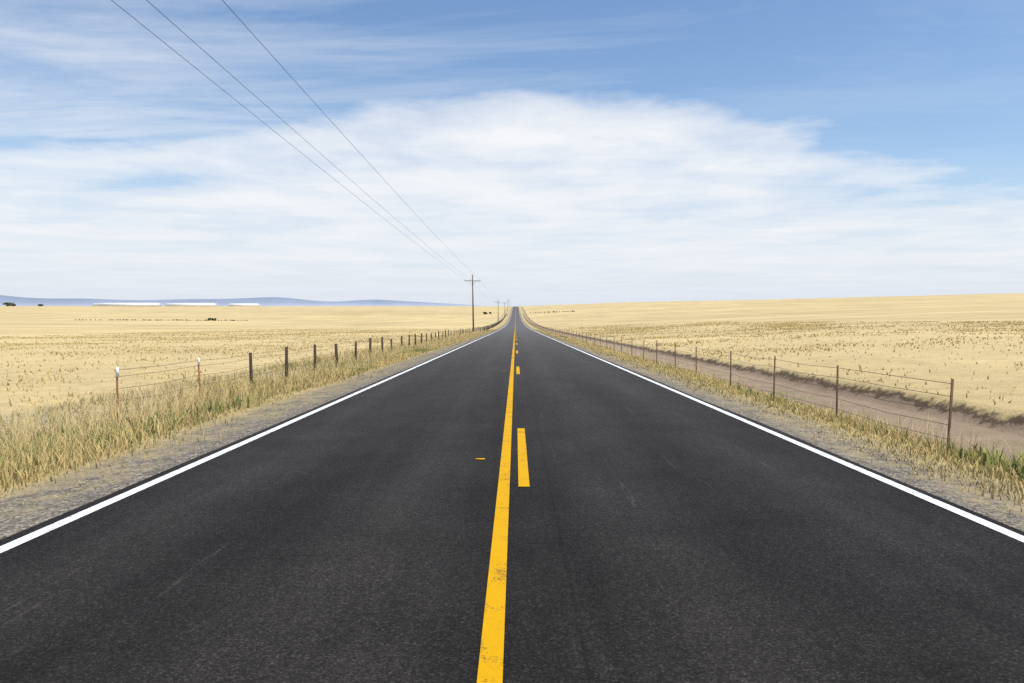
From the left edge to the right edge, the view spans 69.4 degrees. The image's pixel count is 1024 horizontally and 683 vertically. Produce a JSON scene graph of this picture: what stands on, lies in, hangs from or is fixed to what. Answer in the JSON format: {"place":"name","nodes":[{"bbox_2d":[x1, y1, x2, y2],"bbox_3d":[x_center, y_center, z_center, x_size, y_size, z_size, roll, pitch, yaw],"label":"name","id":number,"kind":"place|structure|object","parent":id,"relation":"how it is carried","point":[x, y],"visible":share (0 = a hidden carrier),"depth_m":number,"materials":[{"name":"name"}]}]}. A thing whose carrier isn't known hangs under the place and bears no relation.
{"place":"outdoors","nodes":[
{"label":"outdoors","id":0,"kind":"place"},
{"bbox_2d":[0,295,477,305],"bbox_3d":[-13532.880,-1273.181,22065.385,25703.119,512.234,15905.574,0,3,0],"label":"hill","id":1,"kind":"structure","parent":0,"point":[261,301],"depth_m":27999.21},
{"bbox_2d":[0,307,1023,682],"bbox_3d":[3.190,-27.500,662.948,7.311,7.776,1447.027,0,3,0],"label":"road","id":2,"kind":"structure","parent":0,"point":[656,533],"depth_m":4.67,"materials":[{"name":"black asphalt"}]},
{"bbox_2d":[0,308,1023,682],"bbox_3d":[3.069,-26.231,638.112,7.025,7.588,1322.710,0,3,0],"label":"road markings","id":3,"kind":"object","parent":2,"relation":"on","point":[490,668],"visible":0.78,"depth_m":5.83,"materials":[{"name":"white paint"}]},
{"bbox_2d":[0,293,1023,539],"bbox_3d":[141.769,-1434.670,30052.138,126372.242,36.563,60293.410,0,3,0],"label":"field","id":4,"kind":"structure","parent":0,"point":[1000,421],"depth_m":31.22,"materials":[{"name":"beige plant"}]},
{"bbox_2d":[93,303,259,305],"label":"sheds","id":5,"kind":"object","parent":4,"relation":"on","point":[172,304],"visible":0.81,"depth_m":1941.66,"materials":[{"name":"white metal"}]},
{"bbox_2d":[0,329,496,513],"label":"verge grass","id":6,"kind":"structure","parent":4,"relation":"on","point":[45,466],"depth_m":14.58,"materials":[{"name":"beige plant"}]},
{"bbox_2d":[3,302,573,320],"bbox_3d":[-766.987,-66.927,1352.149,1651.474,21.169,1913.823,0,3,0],"label":"trees","id":7,"kind":"object","parent":4,"relation":"on","point":[13,304],"visible":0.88,"depth_m":617.87,"materials":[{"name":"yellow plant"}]},
{"bbox_2d":[111,0,507,327],"bbox_3d":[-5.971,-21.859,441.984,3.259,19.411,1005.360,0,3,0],"label":"power line","id":8,"kind":"object","parent":4,"relation":"on","point":[313,147],"visible":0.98,"depth_m":27.73,"materials":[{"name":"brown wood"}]},
{"bbox_2d":[114,313,506,423],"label":"fence","id":9,"kind":"object","parent":4,"relation":"on","point":[287,360],"visible":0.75,"depth_m":24.49,"materials":[{"name":"brown wood"}]},
{"bbox_2d":[0,330,1023,475],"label":"oat grass","id":10,"kind":"structure","parent":4,"relation":"on","point":[143,411],"depth_m":13.56,"materials":[{"name":"beige plant"}]},
{"bbox_2d":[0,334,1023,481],"bbox_3d":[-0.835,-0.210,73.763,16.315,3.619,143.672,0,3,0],"label":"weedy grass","id":11,"kind":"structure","parent":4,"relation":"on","point":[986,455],"depth_m":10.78,"materials":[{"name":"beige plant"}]},
{"bbox_2d":[522,313,953,453],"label":"fence","id":12,"kind":"object","parent":4,"relation":"on","point":[950,403],"visible":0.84,"depth_m":14.61,"materials":[{"name":"brown wood"}]},
{"bbox_2d":[534,329,1023,514],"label":"verge grass","id":13,"kind":"structure","parent":4,"relation":"on","point":[994,471],"depth_m":11.51,"materials":[{"name":"beige plant"}]},
{"bbox_2d":[0,0,1023,305],"label":"sky","id":14,"kind":"structure","parent":0,"point":[554,152],"materials":[{"name":"blue"}]}
]}

